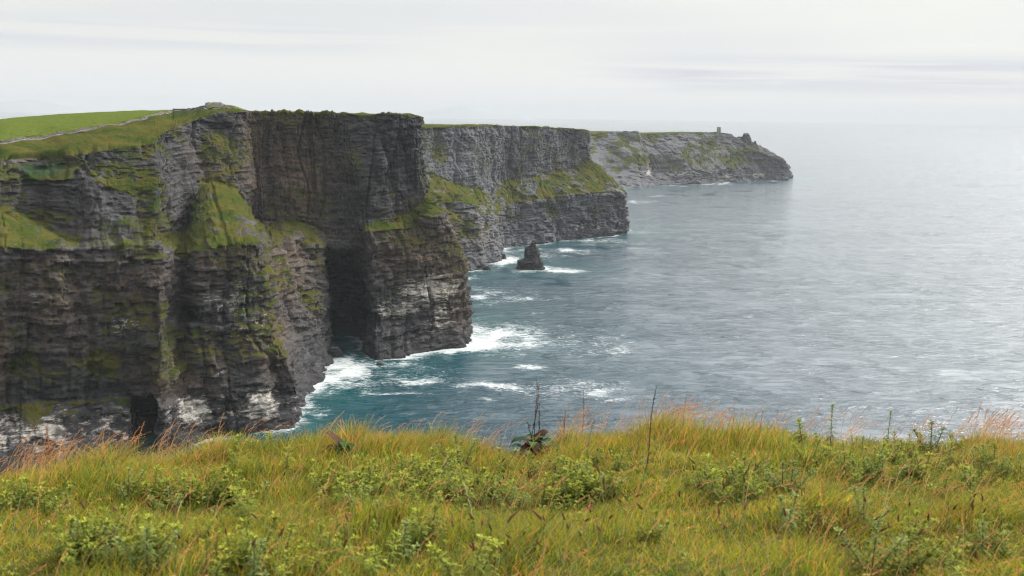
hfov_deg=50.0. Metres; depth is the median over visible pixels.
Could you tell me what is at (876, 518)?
plantain stalk
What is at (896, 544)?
plantain stalk
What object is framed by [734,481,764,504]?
thistle
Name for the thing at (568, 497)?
plantain stalk
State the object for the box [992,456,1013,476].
thistle
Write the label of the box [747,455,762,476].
thistle
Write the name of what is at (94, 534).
thistle
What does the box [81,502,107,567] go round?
plantain stalk
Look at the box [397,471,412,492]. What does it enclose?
thistle
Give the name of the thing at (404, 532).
thistle
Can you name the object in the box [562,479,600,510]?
thistle
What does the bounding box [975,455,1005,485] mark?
thistle
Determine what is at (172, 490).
thistle
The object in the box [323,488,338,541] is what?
plantain stalk
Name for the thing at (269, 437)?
thistle
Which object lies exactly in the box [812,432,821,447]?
thistle
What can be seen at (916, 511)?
thistle
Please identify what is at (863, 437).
thistle
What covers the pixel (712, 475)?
thistle
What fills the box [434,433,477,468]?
thistle
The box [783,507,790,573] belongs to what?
plantain stalk
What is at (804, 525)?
thistle
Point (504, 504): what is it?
thistle
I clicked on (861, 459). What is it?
thistle
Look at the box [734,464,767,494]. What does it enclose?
thistle
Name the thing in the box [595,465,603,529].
plantain stalk
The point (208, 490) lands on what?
thistle
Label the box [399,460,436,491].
thistle
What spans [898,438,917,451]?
thistle
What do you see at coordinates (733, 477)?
thistle
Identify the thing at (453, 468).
thistle
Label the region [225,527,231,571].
plantain stalk
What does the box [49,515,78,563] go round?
thistle
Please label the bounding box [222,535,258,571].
thistle
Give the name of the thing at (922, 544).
thistle
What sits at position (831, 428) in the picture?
thistle
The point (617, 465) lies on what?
thistle
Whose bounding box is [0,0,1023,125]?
sky
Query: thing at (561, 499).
plantain stalk
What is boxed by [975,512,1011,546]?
thistle
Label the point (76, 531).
thistle
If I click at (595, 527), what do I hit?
plantain stalk
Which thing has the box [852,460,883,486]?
thistle
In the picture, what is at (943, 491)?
thistle
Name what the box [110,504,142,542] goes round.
plantain stalk
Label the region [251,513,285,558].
plantain stalk
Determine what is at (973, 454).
thistle
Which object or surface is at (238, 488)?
thistle
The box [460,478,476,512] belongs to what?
thistle
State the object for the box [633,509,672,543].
thistle
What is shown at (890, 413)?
thistle
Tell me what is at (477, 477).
thistle
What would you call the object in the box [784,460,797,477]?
thistle
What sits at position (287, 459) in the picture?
thistle
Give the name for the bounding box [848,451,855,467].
thistle
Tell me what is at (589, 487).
thistle
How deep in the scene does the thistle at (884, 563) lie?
5.07 m
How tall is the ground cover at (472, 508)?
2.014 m
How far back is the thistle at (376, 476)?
7.20 m
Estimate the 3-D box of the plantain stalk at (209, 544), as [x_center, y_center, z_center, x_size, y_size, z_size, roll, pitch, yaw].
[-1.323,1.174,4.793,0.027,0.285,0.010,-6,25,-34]
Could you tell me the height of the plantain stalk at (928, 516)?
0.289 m
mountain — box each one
[0,100,97,112]
[411,106,534,119]
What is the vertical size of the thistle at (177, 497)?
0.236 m
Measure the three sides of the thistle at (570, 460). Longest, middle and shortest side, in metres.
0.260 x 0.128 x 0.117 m
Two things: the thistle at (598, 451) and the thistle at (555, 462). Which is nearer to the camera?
the thistle at (555, 462)
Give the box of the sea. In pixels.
[0,112,1023,459]
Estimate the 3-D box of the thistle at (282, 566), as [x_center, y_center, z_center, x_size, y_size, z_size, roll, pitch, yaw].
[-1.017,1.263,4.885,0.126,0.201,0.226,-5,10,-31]
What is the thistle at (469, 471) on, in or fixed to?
on the ground at (610, 572)
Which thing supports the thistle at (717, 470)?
on the ground at (610, 572)
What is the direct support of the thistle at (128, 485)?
on the ground at (610, 572)
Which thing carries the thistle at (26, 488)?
on the ground at (610, 572)
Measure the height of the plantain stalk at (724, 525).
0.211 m
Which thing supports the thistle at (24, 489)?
on the ground at (610, 572)
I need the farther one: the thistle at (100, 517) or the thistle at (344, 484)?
the thistle at (344, 484)
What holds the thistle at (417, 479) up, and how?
on the ground at (610, 572)
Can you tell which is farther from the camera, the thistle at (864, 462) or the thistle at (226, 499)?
the thistle at (864, 462)
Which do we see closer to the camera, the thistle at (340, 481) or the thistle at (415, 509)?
the thistle at (415, 509)
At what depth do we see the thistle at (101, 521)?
5.18 m
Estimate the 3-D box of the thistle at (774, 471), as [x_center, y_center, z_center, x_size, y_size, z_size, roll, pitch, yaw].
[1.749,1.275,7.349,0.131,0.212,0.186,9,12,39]
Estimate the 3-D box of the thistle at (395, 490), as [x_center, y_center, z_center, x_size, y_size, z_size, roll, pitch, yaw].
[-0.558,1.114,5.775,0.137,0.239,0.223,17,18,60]
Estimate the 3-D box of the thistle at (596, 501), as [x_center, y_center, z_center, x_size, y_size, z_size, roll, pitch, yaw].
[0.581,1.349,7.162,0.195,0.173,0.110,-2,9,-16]
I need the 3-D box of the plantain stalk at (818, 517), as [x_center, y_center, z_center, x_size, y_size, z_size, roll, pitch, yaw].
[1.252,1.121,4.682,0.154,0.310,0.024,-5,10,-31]
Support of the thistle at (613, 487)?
on the ground cover at (472, 508)
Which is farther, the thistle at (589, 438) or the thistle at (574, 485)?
the thistle at (589, 438)
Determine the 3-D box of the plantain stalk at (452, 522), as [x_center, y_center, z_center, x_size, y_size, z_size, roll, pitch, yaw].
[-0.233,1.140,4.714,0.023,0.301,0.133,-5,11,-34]
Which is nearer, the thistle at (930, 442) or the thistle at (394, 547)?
the thistle at (394, 547)
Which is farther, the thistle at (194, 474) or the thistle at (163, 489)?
the thistle at (194, 474)
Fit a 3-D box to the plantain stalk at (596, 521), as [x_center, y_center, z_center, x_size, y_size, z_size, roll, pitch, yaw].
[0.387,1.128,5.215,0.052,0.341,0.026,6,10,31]
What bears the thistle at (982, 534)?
on the ground at (610, 572)
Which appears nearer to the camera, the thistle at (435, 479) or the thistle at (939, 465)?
the thistle at (435, 479)
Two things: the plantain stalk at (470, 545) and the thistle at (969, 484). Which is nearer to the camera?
the plantain stalk at (470, 545)
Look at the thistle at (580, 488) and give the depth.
7.12 m
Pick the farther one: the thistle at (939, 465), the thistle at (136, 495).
the thistle at (939, 465)
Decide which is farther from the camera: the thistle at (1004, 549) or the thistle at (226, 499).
the thistle at (226, 499)
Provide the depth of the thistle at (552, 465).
7.85 m
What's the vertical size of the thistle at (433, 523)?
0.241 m
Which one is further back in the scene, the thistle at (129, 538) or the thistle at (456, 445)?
the thistle at (456, 445)
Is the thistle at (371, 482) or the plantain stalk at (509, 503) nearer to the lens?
the plantain stalk at (509, 503)
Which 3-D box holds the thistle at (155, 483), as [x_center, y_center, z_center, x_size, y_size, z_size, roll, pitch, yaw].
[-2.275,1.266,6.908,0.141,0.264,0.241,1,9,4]
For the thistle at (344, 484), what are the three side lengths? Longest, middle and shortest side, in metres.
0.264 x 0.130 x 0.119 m
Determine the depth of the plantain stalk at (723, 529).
4.80 m
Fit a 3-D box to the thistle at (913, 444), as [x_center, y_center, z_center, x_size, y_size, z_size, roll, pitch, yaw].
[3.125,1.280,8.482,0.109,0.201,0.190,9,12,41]
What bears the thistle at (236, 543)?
on the ground at (610, 572)
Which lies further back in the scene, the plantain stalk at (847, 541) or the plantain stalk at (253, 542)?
the plantain stalk at (847, 541)
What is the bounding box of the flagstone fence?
[0,105,233,142]
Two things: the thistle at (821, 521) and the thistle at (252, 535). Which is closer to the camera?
the thistle at (252, 535)
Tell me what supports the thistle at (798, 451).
on the ground at (610, 572)
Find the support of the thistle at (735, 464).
on the ground at (610, 572)
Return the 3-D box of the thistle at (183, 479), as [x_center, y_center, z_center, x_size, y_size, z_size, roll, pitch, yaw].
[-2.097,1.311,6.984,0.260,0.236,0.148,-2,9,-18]
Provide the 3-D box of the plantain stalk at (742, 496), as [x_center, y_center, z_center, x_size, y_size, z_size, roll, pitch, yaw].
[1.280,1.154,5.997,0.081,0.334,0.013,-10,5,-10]
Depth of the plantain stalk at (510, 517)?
4.55 m
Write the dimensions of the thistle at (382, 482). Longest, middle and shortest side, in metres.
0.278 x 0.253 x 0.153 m
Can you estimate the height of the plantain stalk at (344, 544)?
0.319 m
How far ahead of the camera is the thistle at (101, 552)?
4.93 m
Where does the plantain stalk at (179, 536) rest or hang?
on the ground at (610, 572)
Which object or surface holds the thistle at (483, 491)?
on the ground at (610, 572)
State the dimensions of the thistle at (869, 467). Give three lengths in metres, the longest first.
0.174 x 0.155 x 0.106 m
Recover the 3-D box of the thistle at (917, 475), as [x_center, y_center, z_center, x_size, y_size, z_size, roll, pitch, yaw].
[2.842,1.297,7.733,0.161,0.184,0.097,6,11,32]
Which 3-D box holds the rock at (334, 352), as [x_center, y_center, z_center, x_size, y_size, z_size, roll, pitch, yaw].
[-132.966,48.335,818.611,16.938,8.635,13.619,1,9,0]
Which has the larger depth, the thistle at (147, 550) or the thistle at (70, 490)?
the thistle at (70, 490)
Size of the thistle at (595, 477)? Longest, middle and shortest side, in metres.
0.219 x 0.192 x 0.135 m
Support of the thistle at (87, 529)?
on the ground at (610, 572)
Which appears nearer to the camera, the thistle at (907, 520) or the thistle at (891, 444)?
the thistle at (907, 520)
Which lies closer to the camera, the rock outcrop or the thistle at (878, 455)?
the thistle at (878, 455)
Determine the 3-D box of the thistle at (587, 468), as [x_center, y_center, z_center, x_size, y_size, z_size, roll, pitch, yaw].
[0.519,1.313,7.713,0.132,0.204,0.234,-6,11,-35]
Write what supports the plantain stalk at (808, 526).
on the ground at (610, 572)
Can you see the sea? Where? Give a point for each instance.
(874, 272)
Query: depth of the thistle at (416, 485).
6.99 m
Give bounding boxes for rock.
[328,346,343,357]
[482,266,490,269]
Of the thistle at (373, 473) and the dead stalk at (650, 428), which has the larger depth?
the dead stalk at (650, 428)
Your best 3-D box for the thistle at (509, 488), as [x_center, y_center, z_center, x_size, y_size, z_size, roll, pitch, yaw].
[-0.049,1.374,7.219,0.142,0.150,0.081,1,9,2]
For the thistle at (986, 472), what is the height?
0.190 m
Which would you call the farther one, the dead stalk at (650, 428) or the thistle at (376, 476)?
the dead stalk at (650, 428)
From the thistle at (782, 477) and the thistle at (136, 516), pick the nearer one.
the thistle at (136, 516)
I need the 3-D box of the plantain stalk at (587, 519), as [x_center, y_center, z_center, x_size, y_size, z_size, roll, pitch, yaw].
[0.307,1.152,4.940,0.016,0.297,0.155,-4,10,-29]
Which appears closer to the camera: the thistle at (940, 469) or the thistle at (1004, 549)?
the thistle at (1004, 549)
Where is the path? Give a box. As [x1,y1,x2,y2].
[0,107,229,143]
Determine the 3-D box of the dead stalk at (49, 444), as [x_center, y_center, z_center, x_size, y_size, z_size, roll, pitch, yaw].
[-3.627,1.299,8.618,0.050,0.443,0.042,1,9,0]
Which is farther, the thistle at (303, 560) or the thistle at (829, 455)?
the thistle at (829, 455)
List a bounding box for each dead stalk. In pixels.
[46,427,52,460]
[645,386,656,469]
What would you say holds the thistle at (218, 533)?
on the ground at (610, 572)
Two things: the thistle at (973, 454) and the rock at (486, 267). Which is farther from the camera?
the rock at (486, 267)
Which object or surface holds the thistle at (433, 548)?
on the ground at (610, 572)
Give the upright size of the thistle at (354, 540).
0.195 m
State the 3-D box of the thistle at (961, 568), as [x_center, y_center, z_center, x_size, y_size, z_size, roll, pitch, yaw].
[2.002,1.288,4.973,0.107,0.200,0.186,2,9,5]
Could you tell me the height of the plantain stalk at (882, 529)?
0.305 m
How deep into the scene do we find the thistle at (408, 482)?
7.18 m
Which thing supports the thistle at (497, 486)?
on the ground at (610, 572)
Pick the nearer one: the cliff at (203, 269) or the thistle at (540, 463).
the thistle at (540, 463)
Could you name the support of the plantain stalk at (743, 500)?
on the ground at (610, 572)
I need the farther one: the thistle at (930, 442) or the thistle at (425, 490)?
the thistle at (930, 442)
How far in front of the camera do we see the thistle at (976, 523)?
5.62 m
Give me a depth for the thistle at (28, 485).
6.91 m
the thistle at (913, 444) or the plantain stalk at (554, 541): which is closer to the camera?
the plantain stalk at (554, 541)
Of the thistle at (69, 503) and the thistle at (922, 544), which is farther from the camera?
the thistle at (69, 503)
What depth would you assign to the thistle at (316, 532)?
5.37 m
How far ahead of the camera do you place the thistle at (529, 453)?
8.23 m
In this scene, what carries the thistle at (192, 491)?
on the ground at (610, 572)
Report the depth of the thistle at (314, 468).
7.47 m
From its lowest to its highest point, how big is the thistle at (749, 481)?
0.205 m
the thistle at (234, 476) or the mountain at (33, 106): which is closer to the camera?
the thistle at (234, 476)
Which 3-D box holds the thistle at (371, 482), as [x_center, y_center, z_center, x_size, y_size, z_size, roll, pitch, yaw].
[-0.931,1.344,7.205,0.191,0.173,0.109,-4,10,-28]
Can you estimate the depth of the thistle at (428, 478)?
7.44 m
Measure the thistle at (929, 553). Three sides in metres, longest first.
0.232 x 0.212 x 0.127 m
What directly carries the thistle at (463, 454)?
on the ground at (610, 572)
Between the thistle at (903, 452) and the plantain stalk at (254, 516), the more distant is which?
the thistle at (903, 452)
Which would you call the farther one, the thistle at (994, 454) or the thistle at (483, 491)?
the thistle at (994, 454)
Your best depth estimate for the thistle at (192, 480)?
7.04 m
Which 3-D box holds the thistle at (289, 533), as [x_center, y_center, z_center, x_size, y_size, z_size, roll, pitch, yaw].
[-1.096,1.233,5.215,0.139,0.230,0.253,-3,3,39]
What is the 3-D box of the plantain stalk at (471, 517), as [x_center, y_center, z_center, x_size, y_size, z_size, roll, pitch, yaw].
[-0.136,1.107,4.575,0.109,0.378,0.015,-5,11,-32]
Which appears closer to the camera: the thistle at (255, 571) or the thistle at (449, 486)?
the thistle at (255, 571)
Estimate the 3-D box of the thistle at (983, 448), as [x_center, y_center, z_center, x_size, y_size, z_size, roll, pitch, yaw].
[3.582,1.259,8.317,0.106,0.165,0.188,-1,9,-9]
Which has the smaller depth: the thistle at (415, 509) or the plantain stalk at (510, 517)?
the plantain stalk at (510, 517)
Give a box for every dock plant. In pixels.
[324,431,357,460]
[509,385,555,456]
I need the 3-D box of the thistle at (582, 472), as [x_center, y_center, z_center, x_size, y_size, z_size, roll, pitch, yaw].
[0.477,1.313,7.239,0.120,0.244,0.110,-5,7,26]
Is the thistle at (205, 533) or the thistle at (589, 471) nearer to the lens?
the thistle at (205, 533)
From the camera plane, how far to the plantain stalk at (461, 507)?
5.39 m
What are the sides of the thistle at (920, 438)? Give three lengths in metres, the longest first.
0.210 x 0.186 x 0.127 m
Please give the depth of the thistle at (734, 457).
7.72 m
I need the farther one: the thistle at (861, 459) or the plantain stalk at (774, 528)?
the thistle at (861, 459)
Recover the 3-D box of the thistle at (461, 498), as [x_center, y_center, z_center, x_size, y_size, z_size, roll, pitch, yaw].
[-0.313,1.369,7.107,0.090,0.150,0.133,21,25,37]
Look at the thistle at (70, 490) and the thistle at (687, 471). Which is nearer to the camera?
the thistle at (70, 490)
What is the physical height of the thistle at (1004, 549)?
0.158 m
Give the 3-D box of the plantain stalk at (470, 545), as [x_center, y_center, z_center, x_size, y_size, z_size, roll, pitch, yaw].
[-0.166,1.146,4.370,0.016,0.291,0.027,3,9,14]
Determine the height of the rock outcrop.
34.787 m
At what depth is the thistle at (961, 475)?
7.55 m
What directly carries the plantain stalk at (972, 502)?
on the ground at (610, 572)
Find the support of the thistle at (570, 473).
on the ground at (610, 572)
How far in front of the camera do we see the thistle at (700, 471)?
7.13 m
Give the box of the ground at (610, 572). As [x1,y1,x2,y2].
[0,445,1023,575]
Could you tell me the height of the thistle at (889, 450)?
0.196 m
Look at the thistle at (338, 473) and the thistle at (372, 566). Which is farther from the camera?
the thistle at (338, 473)
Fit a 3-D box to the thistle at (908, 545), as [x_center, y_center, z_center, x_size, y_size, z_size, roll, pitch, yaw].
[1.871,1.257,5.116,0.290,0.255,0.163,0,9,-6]
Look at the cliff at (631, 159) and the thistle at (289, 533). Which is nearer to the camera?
the thistle at (289, 533)
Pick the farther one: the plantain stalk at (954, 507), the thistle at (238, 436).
the thistle at (238, 436)
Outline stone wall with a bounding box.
[205,102,224,106]
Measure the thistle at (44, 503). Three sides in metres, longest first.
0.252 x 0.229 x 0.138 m
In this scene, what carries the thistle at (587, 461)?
on the ground at (610, 572)
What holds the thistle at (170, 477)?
on the ground at (610, 572)
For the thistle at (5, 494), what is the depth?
6.59 m
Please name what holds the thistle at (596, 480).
on the ground at (610, 572)
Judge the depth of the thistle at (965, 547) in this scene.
5.41 m
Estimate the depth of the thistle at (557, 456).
8.51 m
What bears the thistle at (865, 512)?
on the ground at (610, 572)
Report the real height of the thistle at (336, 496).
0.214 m
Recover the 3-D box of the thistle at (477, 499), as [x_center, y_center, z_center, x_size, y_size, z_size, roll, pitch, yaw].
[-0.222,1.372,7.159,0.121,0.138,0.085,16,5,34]
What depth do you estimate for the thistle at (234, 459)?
7.53 m
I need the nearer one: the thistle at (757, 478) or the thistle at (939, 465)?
the thistle at (757, 478)
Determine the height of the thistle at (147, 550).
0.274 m
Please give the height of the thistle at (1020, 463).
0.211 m
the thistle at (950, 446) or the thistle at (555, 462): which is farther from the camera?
the thistle at (950, 446)
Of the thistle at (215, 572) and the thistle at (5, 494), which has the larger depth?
the thistle at (5, 494)
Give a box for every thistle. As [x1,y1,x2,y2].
[0,479,13,513]
[0,484,32,514]
[5,477,48,504]
[14,474,41,492]
[16,476,37,502]
[36,486,60,515]
[47,484,74,521]
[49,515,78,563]
[57,532,107,575]
[59,491,78,512]
[67,518,82,551]
[74,517,113,561]
[75,515,103,552]
[88,508,109,529]
[88,518,102,549]
[88,537,130,569]
[97,518,124,547]
[98,504,128,547]
[98,525,118,565]
[111,524,182,575]
[115,467,146,504]
[123,513,182,561]
[129,512,168,552]
[132,480,148,504]
[133,523,156,560]
[138,466,161,504]
[147,480,168,510]
[147,485,183,515]
[151,527,163,553]
[154,464,167,491]
[154,478,183,507]
[161,477,202,506]
[164,471,188,491]
[166,475,188,498]
[172,466,199,488]
[176,486,188,504]
[185,475,205,490]
[186,478,197,502]
[186,517,216,542]
[188,478,199,502]
[194,537,228,575]
[202,473,224,499]
[209,464,232,503]
[211,530,223,554]
[218,478,248,511]
[218,531,259,570]
[222,468,243,503]
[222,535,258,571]
[225,473,240,504]
[227,449,250,474]
[227,530,261,561]
[228,433,243,462]
[229,487,257,522]
[231,486,260,514]
[234,524,270,554]
[235,511,280,571]
[243,537,269,575]
[246,431,277,457]
[250,546,281,575]
[258,523,297,563]
[264,548,294,575]
[280,445,294,477]
[292,551,331,574]
[295,543,321,575]
[297,521,325,553]
[305,458,335,487]
[305,531,334,559]
[310,472,330,498]
[312,532,352,566]
[318,471,345,498]
[318,484,341,509]
[329,518,360,540]
[331,534,358,570]
[332,467,349,491]
[333,471,371,500]
[333,475,366,512]
[338,481,356,511]
[339,464,365,492]
[345,482,374,511]
[350,465,386,498]
[352,454,378,481]
[353,461,380,489]
[356,474,378,498]
[356,481,381,495]
[357,463,378,483]
[357,545,382,575]
[367,530,404,570]
[374,474,394,496]
[380,481,410,500]
[386,477,423,519]
[394,451,420,480]
[395,517,420,563]
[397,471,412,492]
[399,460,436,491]
[400,483,420,503]
[404,478,419,496]
[405,455,442,480]
[406,453,416,477]
[407,472,422,482]
[408,501,446,544]
[408,507,431,553]
[418,479,432,503]
[418,480,445,503]
[419,456,447,480]
[421,447,455,478]
[421,460,441,493]
[422,469,458,500]
[425,534,503,575]
[431,471,458,499]
[431,478,443,502]
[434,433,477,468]
[442,447,462,470]
[444,458,457,472]
[444,472,463,500]
[454,488,471,505]
[456,445,471,465]
[457,463,487,493]
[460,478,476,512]
[462,469,475,486]
[466,516,490,542]
[472,490,485,505]
[474,473,492,509]
[475,473,500,501]
[485,478,508,497]
[493,447,518,473]
[494,479,517,499]
[494,486,512,503]
[494,486,527,511]
[501,503,516,521]
[514,472,529,486]
[516,486,529,510]
[524,451,541,478]
[535,455,546,470]
[535,472,551,508]
[544,479,571,509]
[546,454,582,482]
[546,486,562,518]
[549,457,568,484]
[550,474,580,508]
[551,478,583,506]
[553,447,562,465]
[554,458,577,482]
[555,467,587,496]
[555,472,580,499]
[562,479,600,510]
[563,457,575,484]
[566,458,591,482]
[567,475,590,503]
[572,459,595,480]
[575,478,599,502]
[576,468,589,497]
[577,462,605,485]
[578,469,592,487]
[579,471,607,494]
[581,455,593,469]
[583,424,592,452]
[585,447,593,461]
[586,480,596,498]
[590,446,605,465]
[590,480,615,503]
[592,470,617,498]
[604,470,622,496]
[611,449,627,472]
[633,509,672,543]
[681,469,690,488]
[691,463,715,492]
[697,453,716,484]
[703,466,722,495]
[705,469,734,506]
[712,468,725,487]
[715,479,735,500]
[727,462,739,487]
[729,466,756,488]
[729,468,745,486]
[732,451,748,472]
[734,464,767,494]
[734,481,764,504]
[740,472,762,499]
[741,455,762,477]
[744,476,763,502]
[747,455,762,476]
[751,471,760,492]
[753,469,772,488]
[762,460,802,492]
[764,465,780,482]
[766,458,816,494]
[775,492,802,545]
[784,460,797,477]
[790,438,826,467]
[793,417,810,444]
[795,502,822,539]
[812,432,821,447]
[815,509,837,532]
[820,444,834,461]
[824,404,837,449]
[825,445,835,461]
[833,515,908,575]
[836,449,854,471]
[837,451,851,478]
[838,440,849,459]
[846,458,863,477]
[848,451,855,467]
[849,485,891,533]
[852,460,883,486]
[859,436,866,452]
[860,455,877,474]
[861,457,883,475]
[864,442,892,463]
[864,453,908,488]
[872,445,878,464]
[874,454,888,478]
[879,439,890,460]
[883,411,893,446]
[886,442,901,465]
[886,527,948,575]
[887,446,902,464]
[889,537,934,575]
[893,453,925,478]
[897,451,911,471]
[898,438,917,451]
[899,509,937,538]
[901,514,928,545]
[902,441,918,463]
[903,458,924,480]
[905,527,928,555]
[909,441,923,461]
[910,420,945,455]
[913,451,934,481]
[915,431,927,450]
[926,536,972,566]
[932,452,953,475]
[934,466,965,500]
[936,463,946,477]
[941,547,966,575]
[942,439,957,466]
[944,442,956,463]
[947,433,961,451]
[957,467,974,481]
[957,519,1010,559]
[958,464,977,492]
[959,463,989,487]
[960,453,992,476]
[971,519,989,555]
[972,441,1002,468]
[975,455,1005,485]
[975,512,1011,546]
[980,443,995,461]
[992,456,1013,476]
[993,458,1006,477]
[997,529,1018,558]
[1004,453,1023,477]
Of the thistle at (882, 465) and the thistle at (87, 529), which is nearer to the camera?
the thistle at (87, 529)
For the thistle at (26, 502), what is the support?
on the ground at (610, 572)
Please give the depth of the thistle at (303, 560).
4.94 m
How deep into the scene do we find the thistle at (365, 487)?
7.12 m
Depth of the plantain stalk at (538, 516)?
4.80 m
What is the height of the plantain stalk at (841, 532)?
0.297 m
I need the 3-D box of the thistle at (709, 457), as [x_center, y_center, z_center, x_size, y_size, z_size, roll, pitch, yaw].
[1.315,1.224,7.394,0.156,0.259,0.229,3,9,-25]
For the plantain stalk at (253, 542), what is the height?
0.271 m
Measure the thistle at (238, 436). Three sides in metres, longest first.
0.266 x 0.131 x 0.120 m
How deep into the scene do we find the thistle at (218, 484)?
7.09 m
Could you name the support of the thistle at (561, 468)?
on the ground at (610, 572)
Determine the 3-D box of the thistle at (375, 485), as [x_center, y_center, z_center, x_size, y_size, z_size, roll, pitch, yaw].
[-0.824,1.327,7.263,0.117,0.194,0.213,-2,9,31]
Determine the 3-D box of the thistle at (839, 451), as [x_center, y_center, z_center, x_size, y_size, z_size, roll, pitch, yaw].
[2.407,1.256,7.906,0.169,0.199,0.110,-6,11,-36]
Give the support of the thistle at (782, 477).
on the ground at (610, 572)
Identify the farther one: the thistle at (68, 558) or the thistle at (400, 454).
the thistle at (400, 454)
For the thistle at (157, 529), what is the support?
on the ground at (610, 572)
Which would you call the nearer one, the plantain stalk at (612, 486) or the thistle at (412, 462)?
the plantain stalk at (612, 486)
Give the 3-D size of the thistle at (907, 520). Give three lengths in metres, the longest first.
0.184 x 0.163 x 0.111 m
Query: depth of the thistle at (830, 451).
8.15 m
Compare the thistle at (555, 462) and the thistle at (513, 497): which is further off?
the thistle at (555, 462)
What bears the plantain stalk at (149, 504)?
on the ground at (610, 572)
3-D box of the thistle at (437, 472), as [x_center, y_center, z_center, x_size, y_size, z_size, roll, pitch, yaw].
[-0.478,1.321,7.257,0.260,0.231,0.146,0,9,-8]
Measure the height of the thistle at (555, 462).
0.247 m
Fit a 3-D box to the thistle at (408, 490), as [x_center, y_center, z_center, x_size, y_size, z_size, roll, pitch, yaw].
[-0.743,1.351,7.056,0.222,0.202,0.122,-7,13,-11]
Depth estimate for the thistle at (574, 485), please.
7.18 m
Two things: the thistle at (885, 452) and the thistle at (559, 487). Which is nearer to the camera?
the thistle at (559, 487)
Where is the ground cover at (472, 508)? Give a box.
[0,432,1019,575]
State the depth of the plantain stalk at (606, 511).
5.42 m
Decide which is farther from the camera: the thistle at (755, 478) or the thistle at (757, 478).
the thistle at (757, 478)
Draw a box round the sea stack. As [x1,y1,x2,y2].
[516,240,545,269]
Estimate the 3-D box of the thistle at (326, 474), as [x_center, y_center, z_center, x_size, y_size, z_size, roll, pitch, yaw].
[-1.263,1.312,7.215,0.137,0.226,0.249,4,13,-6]
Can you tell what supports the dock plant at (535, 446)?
on the ground at (610, 572)
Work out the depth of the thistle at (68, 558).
4.91 m
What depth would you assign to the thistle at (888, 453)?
8.34 m
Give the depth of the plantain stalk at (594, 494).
5.05 m
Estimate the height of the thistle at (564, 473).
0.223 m
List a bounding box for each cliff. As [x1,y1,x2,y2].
[0,105,474,475]
[421,124,629,270]
[589,131,792,189]
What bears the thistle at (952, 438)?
on the ground at (610, 572)
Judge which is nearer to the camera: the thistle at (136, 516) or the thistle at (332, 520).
the thistle at (136, 516)
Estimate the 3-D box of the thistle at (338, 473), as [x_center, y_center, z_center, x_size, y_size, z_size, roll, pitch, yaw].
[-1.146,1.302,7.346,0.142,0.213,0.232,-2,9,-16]
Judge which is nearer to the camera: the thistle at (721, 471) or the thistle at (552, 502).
the thistle at (552, 502)
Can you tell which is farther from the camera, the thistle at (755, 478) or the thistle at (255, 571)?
the thistle at (755, 478)
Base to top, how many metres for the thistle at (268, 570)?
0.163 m
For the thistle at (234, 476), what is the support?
on the ground at (610, 572)
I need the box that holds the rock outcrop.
[742,133,751,144]
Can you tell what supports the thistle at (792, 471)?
on the ground at (610, 572)
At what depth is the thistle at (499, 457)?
8.56 m
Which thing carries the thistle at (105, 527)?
on the ground at (610, 572)
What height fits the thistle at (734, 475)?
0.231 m
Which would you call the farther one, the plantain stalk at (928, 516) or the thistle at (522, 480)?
the thistle at (522, 480)
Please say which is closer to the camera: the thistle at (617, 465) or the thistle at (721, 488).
the thistle at (721, 488)
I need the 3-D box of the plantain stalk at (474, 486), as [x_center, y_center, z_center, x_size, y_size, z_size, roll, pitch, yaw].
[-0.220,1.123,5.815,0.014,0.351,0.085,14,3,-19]
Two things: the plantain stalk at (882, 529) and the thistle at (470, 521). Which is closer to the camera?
the plantain stalk at (882, 529)
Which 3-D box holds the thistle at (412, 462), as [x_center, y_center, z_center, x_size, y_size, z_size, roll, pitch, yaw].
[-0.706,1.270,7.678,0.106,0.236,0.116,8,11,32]
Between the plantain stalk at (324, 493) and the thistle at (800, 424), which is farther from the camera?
the thistle at (800, 424)
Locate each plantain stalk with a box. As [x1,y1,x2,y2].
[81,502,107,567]
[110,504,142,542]
[146,501,158,560]
[173,507,176,567]
[175,535,180,570]
[207,530,210,573]
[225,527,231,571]
[246,539,255,574]
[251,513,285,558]
[275,528,283,575]
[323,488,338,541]
[342,538,347,573]
[345,512,349,575]
[451,515,465,572]
[460,489,463,529]
[467,466,477,523]
[468,512,488,567]
[468,542,472,575]
[488,522,491,563]
[494,511,517,575]
[507,500,517,542]
[531,509,563,573]
[543,515,567,575]
[557,495,563,535]
[560,477,574,521]
[561,512,565,575]
[563,492,597,557]
[566,522,571,575]
[570,518,589,566]
[587,505,599,555]
[589,491,597,559]
[592,477,603,522]
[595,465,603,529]
[600,493,615,536]
[601,484,613,524]
[612,497,620,538]
[637,503,679,569]
[678,490,681,548]
[718,507,727,561]
[722,522,752,574]
[739,499,749,574]
[740,475,744,533]
[742,468,748,525]
[773,525,779,575]
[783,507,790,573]
[794,512,819,575]
[806,523,809,559]
[828,476,866,520]
[833,529,844,575]
[840,516,880,565]
[840,521,853,571]
[842,527,888,568]
[847,506,851,575]
[887,521,908,575]
[902,528,924,570]
[909,501,918,553]
[927,513,936,565]
[948,504,957,568]
[969,499,973,552]

